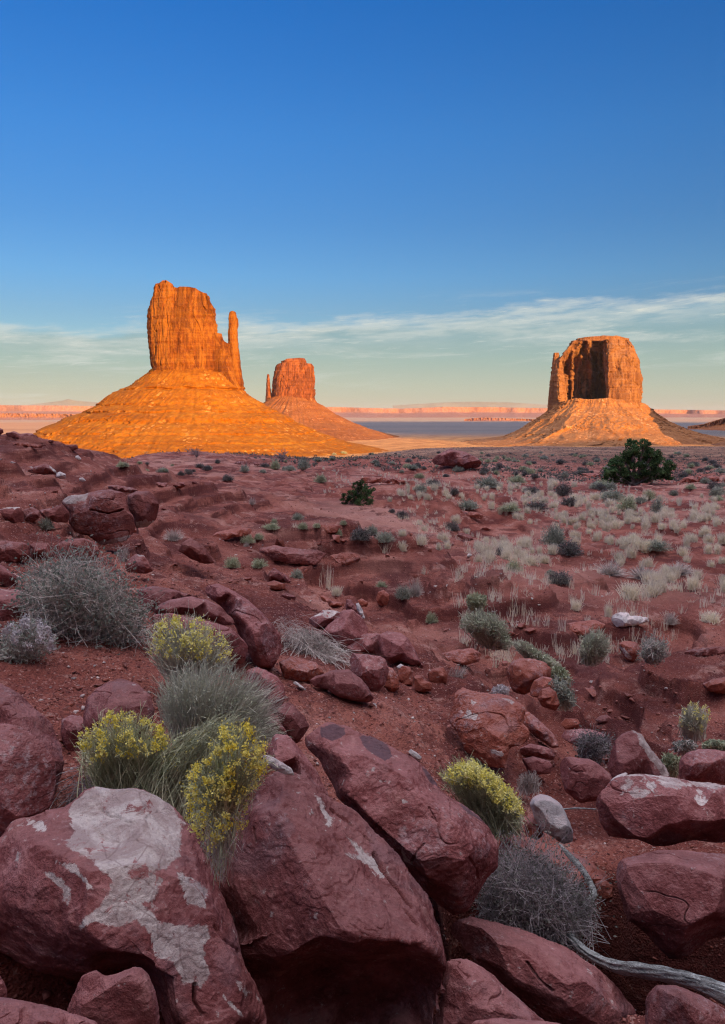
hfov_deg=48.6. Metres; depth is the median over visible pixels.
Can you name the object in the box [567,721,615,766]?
dry shrub
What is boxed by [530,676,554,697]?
boulder
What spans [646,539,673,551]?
sagebrush
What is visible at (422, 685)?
boulder
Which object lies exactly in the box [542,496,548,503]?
grass tuft
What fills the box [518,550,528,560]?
grass tuft
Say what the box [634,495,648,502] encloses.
sagebrush
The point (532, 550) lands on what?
grass tuft
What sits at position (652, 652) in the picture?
shrub
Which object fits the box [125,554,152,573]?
boulder
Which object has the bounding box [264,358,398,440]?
sandstone butte
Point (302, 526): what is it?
shrub
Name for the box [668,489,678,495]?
sagebrush
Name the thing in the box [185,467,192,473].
shrub
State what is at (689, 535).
grass tuft
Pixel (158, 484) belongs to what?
rock ledge
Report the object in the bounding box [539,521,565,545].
sagebrush
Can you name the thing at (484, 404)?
mountains
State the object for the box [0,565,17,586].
boulder
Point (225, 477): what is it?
shrub
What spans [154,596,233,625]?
boulder
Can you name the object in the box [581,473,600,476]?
rock ledge
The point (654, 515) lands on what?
grass tuft
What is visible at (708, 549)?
grass tuft
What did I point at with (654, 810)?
boulder
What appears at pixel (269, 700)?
dry shrub
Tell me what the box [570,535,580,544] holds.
grass tuft
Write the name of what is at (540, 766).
boulder
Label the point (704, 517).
grass tuft
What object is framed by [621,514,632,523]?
grass tuft
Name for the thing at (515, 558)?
grass tuft
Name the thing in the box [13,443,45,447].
rock ledge
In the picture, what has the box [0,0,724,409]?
sky
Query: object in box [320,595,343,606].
boulder
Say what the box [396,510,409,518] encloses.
shrub
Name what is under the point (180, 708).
shrub
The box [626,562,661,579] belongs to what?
dry shrub
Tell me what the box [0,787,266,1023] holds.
boulder
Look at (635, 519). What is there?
grass tuft
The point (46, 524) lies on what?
sagebrush
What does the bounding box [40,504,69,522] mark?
boulder
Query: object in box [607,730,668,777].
boulder
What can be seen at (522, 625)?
stone
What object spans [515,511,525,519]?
grass tuft
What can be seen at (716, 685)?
boulder
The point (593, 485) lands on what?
sagebrush
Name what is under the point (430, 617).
shrub
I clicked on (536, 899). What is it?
shrub
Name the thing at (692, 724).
flowering shrub
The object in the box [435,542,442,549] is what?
grass tuft
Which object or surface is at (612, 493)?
sagebrush
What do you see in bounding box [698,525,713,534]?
grass tuft
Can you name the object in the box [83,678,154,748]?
boulder
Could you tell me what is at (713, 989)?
driftwood
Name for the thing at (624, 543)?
grass tuft
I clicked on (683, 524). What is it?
grass tuft
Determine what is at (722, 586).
grass tuft
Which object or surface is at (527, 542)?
grass tuft
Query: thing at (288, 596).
rock
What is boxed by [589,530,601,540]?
grass tuft
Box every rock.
[0,976,6,997]
[56,472,65,478]
[263,755,293,774]
[281,593,295,599]
[282,572,290,581]
[293,681,305,689]
[356,603,364,619]
[358,599,367,606]
[408,749,421,759]
[524,814,542,839]
[561,718,579,728]
[595,715,610,722]
[595,879,612,901]
[606,772,626,786]
[611,612,648,626]
[619,641,639,661]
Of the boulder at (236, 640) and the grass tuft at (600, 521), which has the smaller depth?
the boulder at (236, 640)
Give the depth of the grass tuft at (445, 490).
48.13 m
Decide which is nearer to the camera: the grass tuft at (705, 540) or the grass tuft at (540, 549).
the grass tuft at (540, 549)
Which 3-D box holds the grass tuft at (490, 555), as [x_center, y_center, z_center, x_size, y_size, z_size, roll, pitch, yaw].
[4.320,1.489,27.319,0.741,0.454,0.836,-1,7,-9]
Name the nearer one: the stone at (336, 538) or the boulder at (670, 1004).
the boulder at (670, 1004)
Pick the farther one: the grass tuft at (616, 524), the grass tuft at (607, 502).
the grass tuft at (607, 502)
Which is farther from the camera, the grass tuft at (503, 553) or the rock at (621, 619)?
the grass tuft at (503, 553)
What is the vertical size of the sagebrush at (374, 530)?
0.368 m
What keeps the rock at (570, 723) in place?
on the ground at (274, 493)
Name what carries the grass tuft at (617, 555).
on the ground at (274, 493)
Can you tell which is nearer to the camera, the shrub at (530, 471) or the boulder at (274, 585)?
the boulder at (274, 585)
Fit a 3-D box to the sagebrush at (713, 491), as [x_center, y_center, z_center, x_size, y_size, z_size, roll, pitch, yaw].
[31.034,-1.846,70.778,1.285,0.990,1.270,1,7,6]
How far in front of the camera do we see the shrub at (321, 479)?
71.09 m
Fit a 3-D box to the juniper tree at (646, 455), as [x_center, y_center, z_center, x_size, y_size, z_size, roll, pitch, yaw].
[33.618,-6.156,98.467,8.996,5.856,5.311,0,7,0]
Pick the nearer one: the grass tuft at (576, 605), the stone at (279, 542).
the grass tuft at (576, 605)
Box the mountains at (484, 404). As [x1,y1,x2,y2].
[393,402,547,408]
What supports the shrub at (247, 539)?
on the ground at (274, 493)
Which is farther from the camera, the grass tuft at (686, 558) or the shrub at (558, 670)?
the grass tuft at (686, 558)
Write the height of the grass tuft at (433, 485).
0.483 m
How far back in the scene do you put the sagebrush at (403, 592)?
20.48 m
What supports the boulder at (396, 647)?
on the ground at (274, 493)
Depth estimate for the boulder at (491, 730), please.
7.76 m
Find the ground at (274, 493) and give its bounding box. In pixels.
[0,417,724,1023]
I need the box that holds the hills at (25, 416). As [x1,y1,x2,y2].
[0,413,75,419]
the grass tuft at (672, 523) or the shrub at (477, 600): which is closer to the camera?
the shrub at (477, 600)
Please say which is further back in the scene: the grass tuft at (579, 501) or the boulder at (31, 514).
the grass tuft at (579, 501)
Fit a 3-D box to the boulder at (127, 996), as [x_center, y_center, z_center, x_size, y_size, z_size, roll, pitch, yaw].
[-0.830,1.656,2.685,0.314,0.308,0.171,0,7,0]
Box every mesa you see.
[0,405,93,413]
[326,407,724,417]
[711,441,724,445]
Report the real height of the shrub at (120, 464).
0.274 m
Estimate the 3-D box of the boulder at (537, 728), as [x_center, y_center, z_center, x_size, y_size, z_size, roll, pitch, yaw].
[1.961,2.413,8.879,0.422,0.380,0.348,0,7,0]
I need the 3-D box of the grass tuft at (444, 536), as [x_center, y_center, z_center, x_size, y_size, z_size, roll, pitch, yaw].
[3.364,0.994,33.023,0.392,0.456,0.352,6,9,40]
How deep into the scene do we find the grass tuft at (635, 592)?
21.47 m
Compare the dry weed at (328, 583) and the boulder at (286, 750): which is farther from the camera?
the dry weed at (328, 583)
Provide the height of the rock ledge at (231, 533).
0.370 m
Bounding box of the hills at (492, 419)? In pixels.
[464,417,533,420]
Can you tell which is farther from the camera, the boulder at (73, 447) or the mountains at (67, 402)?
the mountains at (67, 402)
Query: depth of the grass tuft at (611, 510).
53.90 m
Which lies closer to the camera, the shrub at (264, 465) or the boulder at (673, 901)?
the boulder at (673, 901)
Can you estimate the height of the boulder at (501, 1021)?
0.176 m
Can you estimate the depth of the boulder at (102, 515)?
13.92 m
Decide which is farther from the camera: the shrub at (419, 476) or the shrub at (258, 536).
the shrub at (419, 476)
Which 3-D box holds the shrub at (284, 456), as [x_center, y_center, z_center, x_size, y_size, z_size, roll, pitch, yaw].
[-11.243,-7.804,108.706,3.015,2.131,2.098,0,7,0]
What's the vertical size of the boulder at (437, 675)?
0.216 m
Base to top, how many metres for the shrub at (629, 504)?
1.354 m
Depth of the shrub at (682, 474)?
120.26 m
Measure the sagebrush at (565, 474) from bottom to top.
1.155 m
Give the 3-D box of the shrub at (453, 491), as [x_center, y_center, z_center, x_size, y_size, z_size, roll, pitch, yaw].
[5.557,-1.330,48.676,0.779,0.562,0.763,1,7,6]
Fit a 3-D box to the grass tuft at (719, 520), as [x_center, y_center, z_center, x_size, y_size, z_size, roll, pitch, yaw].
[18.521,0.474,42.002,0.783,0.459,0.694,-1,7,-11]
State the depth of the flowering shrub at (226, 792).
2.79 m
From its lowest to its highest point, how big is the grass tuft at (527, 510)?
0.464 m
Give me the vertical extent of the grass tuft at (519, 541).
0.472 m
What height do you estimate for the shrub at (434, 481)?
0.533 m
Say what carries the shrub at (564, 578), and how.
on the ground at (274, 493)
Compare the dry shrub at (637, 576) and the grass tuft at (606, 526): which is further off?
the grass tuft at (606, 526)
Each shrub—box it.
[0,530,167,654]
[0,600,71,663]
[49,750,268,869]
[71,701,173,797]
[115,461,128,467]
[126,699,250,824]
[142,601,240,693]
[148,646,289,773]
[163,528,184,540]
[176,717,278,884]
[185,448,206,457]
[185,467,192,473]
[202,465,210,469]
[202,816,244,887]
[222,474,232,480]
[224,555,239,567]
[237,667,287,735]
[240,534,255,543]
[251,558,267,568]
[254,533,263,539]
[260,462,269,466]
[261,522,280,529]
[269,458,280,469]
[273,449,288,461]
[281,627,387,669]
[296,522,307,528]
[312,473,327,482]
[350,525,375,541]
[376,580,387,587]
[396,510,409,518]
[407,578,424,596]
[412,473,425,478]
[424,477,440,485]
[425,611,438,623]
[432,750,532,848]
[443,520,459,530]
[449,487,459,494]
[458,605,513,650]
[463,591,487,611]
[469,810,617,965]
[491,684,511,695]
[495,547,502,555]
[496,502,520,511]
[506,474,525,483]
[506,559,525,571]
[511,637,560,667]
[523,484,540,493]
[523,499,550,510]
[524,466,536,473]
[529,473,539,477]
[545,569,572,585]
[548,673,579,711]
[550,663,572,685]
[554,479,572,495]
[555,458,564,463]
[555,537,584,556]
[558,495,575,505]
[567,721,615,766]
[577,626,613,667]
[594,559,626,577]
[595,481,606,489]
[615,493,637,510]
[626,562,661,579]
[635,629,671,666]
[641,489,656,499]
[659,561,694,575]
[660,751,680,777]
[664,612,678,625]
[668,739,700,755]
[675,470,687,477]
[675,700,710,743]
[683,483,696,488]
[685,469,692,473]
[700,738,724,750]
[706,459,717,463]
[707,480,720,488]
[708,494,724,500]
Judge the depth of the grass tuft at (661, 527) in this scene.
41.94 m
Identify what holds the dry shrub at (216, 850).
on the ground at (274, 493)
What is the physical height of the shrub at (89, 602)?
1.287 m
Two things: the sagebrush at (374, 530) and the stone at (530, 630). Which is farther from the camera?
the sagebrush at (374, 530)
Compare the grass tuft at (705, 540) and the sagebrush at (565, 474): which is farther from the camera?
the sagebrush at (565, 474)
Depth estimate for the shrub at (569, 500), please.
61.30 m
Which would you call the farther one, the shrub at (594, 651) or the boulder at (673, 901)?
the shrub at (594, 651)
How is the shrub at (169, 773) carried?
on the ground at (274, 493)
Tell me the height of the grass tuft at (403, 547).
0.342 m
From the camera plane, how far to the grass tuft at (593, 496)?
66.50 m
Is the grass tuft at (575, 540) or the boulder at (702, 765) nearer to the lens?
the boulder at (702, 765)
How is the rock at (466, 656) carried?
on the ground at (274, 493)
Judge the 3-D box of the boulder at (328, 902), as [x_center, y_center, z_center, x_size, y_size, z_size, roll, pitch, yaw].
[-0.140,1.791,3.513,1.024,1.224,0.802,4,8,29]
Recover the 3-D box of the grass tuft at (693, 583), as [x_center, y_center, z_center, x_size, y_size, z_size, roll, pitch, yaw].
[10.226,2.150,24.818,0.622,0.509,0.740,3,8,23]
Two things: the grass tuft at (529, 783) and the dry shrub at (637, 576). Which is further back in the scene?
the dry shrub at (637, 576)
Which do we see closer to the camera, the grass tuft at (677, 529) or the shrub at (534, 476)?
the grass tuft at (677, 529)
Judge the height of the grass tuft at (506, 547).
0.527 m
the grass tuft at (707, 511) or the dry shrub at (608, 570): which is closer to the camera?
the dry shrub at (608, 570)
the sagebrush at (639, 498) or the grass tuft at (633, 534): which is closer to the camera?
the grass tuft at (633, 534)
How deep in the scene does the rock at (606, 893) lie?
5.21 m
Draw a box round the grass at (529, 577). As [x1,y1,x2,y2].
[321,466,724,667]
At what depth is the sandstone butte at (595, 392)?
2074.83 m
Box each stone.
[275,538,284,546]
[332,535,340,542]
[518,623,525,627]
[526,628,535,633]
[585,687,595,697]
[674,703,680,708]
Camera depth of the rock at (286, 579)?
19.79 m
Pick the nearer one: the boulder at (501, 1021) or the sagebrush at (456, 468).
the boulder at (501, 1021)
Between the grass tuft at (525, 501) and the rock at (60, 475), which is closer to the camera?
the rock at (60, 475)
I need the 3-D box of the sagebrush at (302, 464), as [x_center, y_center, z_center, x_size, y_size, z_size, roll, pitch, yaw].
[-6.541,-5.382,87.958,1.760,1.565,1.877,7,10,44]
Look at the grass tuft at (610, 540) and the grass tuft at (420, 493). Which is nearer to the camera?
the grass tuft at (610, 540)
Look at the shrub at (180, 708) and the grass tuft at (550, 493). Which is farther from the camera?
the grass tuft at (550, 493)
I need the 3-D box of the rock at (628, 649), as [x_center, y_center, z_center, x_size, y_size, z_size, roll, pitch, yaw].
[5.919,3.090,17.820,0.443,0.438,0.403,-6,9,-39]
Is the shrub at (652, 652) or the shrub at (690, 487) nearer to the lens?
the shrub at (652, 652)
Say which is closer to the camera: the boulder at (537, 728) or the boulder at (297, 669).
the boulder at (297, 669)
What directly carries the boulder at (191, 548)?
on the ground at (274, 493)
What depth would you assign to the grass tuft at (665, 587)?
24.06 m
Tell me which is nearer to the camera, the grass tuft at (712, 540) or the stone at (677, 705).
the stone at (677, 705)
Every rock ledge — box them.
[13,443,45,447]
[156,482,196,486]
[213,527,252,539]
[234,461,269,465]
[259,545,325,564]
[317,524,339,533]
[330,552,359,564]
[361,476,408,483]
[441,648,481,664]
[457,532,472,540]
[460,510,482,518]
[568,620,604,636]
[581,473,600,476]
[680,476,724,482]
[685,646,724,656]
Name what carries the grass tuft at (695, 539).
on the ground at (274, 493)
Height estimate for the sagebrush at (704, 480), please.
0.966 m
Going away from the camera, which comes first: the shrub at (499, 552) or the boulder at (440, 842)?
the boulder at (440, 842)
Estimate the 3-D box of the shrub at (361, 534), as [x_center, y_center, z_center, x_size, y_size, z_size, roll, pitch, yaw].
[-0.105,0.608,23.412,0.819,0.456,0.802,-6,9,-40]
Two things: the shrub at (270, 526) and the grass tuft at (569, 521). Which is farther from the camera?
the grass tuft at (569, 521)
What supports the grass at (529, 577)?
on the ground at (274, 493)
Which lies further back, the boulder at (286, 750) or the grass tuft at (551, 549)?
the grass tuft at (551, 549)
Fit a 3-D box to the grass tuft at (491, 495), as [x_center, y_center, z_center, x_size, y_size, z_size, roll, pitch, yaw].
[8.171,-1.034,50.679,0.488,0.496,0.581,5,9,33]
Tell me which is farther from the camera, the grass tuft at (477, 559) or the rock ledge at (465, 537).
the rock ledge at (465, 537)
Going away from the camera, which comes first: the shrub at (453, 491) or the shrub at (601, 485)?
the shrub at (453, 491)
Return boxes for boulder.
[0,507,23,522]
[0,540,30,562]
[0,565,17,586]
[0,589,27,620]
[0,684,63,795]
[0,724,55,836]
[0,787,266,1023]
[0,997,96,1023]
[6,431,37,438]
[23,507,39,522]
[28,464,56,474]
[30,542,54,558]
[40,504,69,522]
[55,538,98,563]
[61,715,84,750]
[62,489,134,544]
[66,444,77,450]
[67,967,159,1023]
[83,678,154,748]
[108,485,137,492]
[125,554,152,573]
[127,491,158,527]
[138,586,190,610]
[152,613,247,663]
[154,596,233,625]
[178,538,213,563]
[205,584,281,668]
[218,771,446,1023]
[246,667,285,708]
[253,707,286,735]
[265,580,285,590]
[267,568,284,581]
[267,734,328,795]
[277,702,308,742]
[279,656,323,681]
[305,722,498,914]
[309,610,339,627]
[310,669,373,701]
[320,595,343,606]
[322,609,367,649]
[345,599,359,614]
[345,633,381,655]
[350,653,388,690]
[376,590,388,605]
[378,631,422,667]
[383,667,398,691]
[398,666,413,684]
[414,675,431,692]
[428,667,447,683]
[433,958,543,1023]
[449,687,529,767]
[451,916,635,1023]
[472,1018,559,1023]
[498,835,610,891]
[506,658,550,694]
[520,744,554,759]
[522,756,551,774]
[524,712,558,747]
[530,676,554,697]
[530,794,572,843]
[538,687,559,710]
[560,757,611,802]
[561,729,603,746]
[596,774,724,845]
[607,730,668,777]
[616,850,724,958]
[645,985,724,1023]
[678,749,724,783]
[702,677,724,693]
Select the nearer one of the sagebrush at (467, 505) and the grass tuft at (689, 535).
the grass tuft at (689, 535)
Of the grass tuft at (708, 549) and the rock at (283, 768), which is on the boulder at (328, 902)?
the rock at (283, 768)
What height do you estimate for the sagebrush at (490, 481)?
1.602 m
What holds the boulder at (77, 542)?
on the ground at (274, 493)
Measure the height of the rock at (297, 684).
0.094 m
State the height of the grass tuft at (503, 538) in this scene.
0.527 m
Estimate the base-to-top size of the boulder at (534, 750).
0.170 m
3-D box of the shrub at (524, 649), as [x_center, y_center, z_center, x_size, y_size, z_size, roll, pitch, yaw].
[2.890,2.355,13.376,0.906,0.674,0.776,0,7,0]
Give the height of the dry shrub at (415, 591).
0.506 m
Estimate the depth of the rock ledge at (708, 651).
15.55 m
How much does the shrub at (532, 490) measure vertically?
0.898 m
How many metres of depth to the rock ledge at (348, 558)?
22.75 m
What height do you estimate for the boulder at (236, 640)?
0.482 m
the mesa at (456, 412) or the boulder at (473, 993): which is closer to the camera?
the boulder at (473, 993)
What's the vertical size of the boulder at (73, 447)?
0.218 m
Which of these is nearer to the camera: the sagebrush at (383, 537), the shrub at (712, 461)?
the sagebrush at (383, 537)
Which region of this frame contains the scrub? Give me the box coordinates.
[126,446,724,483]
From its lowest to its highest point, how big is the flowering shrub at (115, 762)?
0.630 m
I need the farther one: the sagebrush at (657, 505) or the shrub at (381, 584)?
the sagebrush at (657, 505)
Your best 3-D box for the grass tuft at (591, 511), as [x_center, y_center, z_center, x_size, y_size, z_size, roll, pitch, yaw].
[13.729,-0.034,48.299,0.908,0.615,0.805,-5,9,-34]
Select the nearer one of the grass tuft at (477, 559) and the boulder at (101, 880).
the boulder at (101, 880)
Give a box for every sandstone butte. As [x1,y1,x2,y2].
[33,280,387,458]
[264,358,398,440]
[461,335,724,446]
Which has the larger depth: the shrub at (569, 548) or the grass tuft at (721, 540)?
the grass tuft at (721, 540)
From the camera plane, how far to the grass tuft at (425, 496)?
46.70 m
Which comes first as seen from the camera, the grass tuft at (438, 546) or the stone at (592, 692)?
the stone at (592, 692)
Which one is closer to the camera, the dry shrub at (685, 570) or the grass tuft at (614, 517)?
the dry shrub at (685, 570)
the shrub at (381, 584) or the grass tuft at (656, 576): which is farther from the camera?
the grass tuft at (656, 576)
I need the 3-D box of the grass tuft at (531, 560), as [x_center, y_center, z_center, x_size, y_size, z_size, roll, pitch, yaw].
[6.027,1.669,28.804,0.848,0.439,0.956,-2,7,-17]
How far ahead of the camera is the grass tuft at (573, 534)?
37.61 m
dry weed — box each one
[115,542,130,563]
[272,614,339,643]
[319,566,333,589]
[380,544,390,553]
[451,563,463,578]
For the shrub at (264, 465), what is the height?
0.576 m
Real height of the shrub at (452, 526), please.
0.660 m
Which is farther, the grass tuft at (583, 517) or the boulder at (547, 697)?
the grass tuft at (583, 517)
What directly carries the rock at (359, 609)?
on the ground at (274, 493)
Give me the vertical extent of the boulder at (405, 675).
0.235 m
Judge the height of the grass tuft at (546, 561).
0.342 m
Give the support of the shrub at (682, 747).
on the ground at (274, 493)
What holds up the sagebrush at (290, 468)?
on the ground at (274, 493)
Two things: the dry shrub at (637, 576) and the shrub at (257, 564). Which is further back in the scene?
the dry shrub at (637, 576)
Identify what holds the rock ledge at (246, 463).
on the ground at (274, 493)
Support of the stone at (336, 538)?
on the ground at (274, 493)
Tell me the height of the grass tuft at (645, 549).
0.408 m
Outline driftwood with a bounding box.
[559,844,724,1005]
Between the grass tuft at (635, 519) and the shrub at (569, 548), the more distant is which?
the grass tuft at (635, 519)
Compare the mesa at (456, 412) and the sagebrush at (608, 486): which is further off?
the mesa at (456, 412)
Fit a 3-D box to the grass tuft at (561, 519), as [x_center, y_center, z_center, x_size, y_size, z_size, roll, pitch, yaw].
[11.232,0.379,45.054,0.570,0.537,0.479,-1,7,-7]
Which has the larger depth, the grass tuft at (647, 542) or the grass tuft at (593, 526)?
the grass tuft at (593, 526)
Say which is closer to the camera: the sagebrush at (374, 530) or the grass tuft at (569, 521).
the sagebrush at (374, 530)
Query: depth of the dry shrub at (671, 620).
19.74 m
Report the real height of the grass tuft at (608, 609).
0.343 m
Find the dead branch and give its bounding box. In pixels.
[563,807,595,809]
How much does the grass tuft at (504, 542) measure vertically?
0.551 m
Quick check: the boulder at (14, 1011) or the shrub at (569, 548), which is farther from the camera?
the shrub at (569, 548)
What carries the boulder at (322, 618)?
on the ground at (274, 493)
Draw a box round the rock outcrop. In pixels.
[432,448,480,468]
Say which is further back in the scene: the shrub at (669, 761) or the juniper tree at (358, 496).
the juniper tree at (358, 496)
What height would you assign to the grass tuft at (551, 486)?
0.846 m
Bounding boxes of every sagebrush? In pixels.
[38,517,54,529]
[156,467,167,472]
[239,464,249,471]
[282,464,296,470]
[288,568,303,578]
[291,512,304,519]
[297,458,311,469]
[366,524,378,534]
[375,531,396,542]
[394,584,411,599]
[412,484,428,491]
[451,466,463,471]
[457,498,480,509]
[470,474,499,487]
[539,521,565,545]
[560,471,568,477]
[588,481,605,488]
[599,487,626,499]
[604,481,618,489]
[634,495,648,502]
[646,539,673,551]
[648,495,665,513]
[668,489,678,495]
[700,476,710,483]
[708,487,722,496]
[715,466,724,472]
[715,484,724,494]
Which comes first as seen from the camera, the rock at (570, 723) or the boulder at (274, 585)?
the rock at (570, 723)
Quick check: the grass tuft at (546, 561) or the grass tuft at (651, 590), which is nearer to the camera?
the grass tuft at (651, 590)
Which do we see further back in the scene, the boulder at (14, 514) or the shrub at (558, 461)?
the shrub at (558, 461)
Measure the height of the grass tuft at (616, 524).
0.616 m
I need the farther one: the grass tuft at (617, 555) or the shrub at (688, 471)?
the shrub at (688, 471)
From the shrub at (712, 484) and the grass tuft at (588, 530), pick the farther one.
the shrub at (712, 484)
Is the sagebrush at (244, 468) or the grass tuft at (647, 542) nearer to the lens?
the grass tuft at (647, 542)
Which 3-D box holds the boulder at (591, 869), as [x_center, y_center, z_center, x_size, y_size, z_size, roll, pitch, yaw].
[1.294,2.422,5.517,0.747,0.349,0.546,4,8,29]
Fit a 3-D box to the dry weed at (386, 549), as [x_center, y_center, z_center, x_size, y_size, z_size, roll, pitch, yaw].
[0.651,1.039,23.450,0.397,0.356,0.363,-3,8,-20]
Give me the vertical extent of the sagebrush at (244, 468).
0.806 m
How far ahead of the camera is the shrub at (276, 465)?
87.73 m
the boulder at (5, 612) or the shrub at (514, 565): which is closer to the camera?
the boulder at (5, 612)
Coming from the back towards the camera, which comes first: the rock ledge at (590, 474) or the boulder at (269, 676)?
the rock ledge at (590, 474)
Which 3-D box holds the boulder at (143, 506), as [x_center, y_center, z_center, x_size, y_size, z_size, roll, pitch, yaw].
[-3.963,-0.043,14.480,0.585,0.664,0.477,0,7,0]
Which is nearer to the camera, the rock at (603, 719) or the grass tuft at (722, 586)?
the rock at (603, 719)
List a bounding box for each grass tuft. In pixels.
[329,585,343,595]
[398,539,407,551]
[412,533,429,545]
[415,490,424,496]
[421,524,429,530]
[422,493,428,499]
[429,482,438,489]
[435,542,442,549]
[440,531,447,540]
[442,488,448,495]
[442,540,451,548]
[448,665,468,678]
[454,514,462,523]
[473,552,486,562]
[475,540,497,556]
[479,549,499,562]
[487,500,495,508]
[489,492,494,499]
[493,538,515,550]
[496,534,508,541]
[497,548,517,559]
[501,543,513,553]
[506,483,514,489]
[508,555,518,562]
[512,482,520,488]
[514,536,528,547]
[514,770,543,799]
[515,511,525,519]
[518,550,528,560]
[522,498,528,504]
[522,552,542,565]
[523,506,531,513]
[524,537,531,546]
[528,547,535,553]
[531,492,540,500]
[536,544,542,553]
[538,553,548,562]
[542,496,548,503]
[542,554,553,563]
[543,543,560,554]
[545,490,553,495]
[547,500,558,507]
[548,482,553,489]
[558,515,566,522]
[566,516,573,524]
[568,529,576,537]
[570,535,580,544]
[570,598,584,611]
[574,497,582,506]
[578,513,587,520]
[585,506,596,515]
[585,528,592,533]
[588,493,596,499]
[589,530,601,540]
[590,521,596,528]
[593,492,602,499]
[597,519,605,527]
[601,521,609,531]
[603,603,616,616]
[605,498,610,506]
[606,534,614,544]
[607,514,617,522]
[609,505,615,512]
[609,518,622,528]
[612,550,628,562]
[616,580,654,600]
[617,535,631,549]
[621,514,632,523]
[624,544,639,557]
[625,531,636,542]
[629,536,646,549]
[631,516,640,522]
[638,570,653,582]
[639,579,667,597]
[640,518,651,529]
[641,538,654,548]
[641,543,651,552]
[641,556,656,567]
[646,570,667,584]
[647,510,664,522]
[652,533,663,542]
[656,522,668,529]
[656,577,670,592]
[657,510,666,517]
[661,566,672,576]
[662,571,677,582]
[666,511,677,517]
[669,518,679,529]
[670,564,682,578]
[673,524,681,532]
[676,546,691,556]
[679,520,687,527]
[680,536,690,547]
[682,531,696,541]
[682,554,691,562]
[683,573,703,590]
[687,511,700,520]
[689,508,699,513]
[691,535,697,541]
[691,567,706,579]
[697,513,709,520]
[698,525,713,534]
[699,610,722,624]
[701,533,713,542]
[703,542,713,553]
[704,507,711,514]
[704,534,715,542]
[707,560,716,567]
[711,516,722,524]
[714,545,722,553]
[715,577,724,592]
[716,532,724,543]
[716,556,724,563]
[716,574,724,584]
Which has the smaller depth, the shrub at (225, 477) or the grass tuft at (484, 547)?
the grass tuft at (484, 547)
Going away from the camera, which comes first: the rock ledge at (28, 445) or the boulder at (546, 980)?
the boulder at (546, 980)
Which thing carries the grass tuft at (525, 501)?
on the ground at (274, 493)
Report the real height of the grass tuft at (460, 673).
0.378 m
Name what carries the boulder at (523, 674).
on the ground at (274, 493)
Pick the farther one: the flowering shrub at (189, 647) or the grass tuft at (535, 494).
the grass tuft at (535, 494)
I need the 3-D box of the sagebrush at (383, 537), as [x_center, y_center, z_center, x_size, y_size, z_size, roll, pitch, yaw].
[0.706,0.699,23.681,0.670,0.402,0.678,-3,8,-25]
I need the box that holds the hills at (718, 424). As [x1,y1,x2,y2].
[688,418,724,430]
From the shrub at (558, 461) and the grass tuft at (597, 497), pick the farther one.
the shrub at (558, 461)
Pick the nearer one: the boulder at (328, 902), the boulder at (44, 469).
the boulder at (328, 902)
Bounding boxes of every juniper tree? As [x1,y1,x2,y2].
[340,479,375,505]
[601,438,676,484]
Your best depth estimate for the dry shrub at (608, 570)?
29.07 m
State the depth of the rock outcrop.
107.94 m
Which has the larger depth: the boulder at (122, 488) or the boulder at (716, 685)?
the boulder at (122, 488)
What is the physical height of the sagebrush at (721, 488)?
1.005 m
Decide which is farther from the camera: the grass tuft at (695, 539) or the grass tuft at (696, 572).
the grass tuft at (695, 539)
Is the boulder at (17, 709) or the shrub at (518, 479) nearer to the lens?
the boulder at (17, 709)
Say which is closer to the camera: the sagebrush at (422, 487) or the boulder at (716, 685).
the boulder at (716, 685)
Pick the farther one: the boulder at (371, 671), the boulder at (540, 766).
the boulder at (371, 671)
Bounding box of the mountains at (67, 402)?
[31,399,96,405]
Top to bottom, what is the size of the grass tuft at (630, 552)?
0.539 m
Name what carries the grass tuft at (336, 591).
on the ground at (274, 493)
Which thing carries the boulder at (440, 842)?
on the ground at (274, 493)
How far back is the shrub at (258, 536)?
22.69 m
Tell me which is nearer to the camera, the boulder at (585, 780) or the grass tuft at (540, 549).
the boulder at (585, 780)
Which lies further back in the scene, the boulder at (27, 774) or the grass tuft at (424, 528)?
the grass tuft at (424, 528)
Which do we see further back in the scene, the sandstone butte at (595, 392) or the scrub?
the sandstone butte at (595, 392)
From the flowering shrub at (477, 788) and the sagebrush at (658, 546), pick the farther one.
the sagebrush at (658, 546)
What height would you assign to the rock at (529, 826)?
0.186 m
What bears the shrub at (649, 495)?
on the ground at (274, 493)
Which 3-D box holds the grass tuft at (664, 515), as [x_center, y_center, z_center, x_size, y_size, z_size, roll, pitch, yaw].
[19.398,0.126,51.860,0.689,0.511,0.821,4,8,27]
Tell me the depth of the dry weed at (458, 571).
21.52 m
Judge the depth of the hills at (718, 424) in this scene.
4179.36 m
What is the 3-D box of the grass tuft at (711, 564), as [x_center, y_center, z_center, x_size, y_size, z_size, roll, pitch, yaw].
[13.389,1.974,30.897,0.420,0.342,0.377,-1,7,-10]

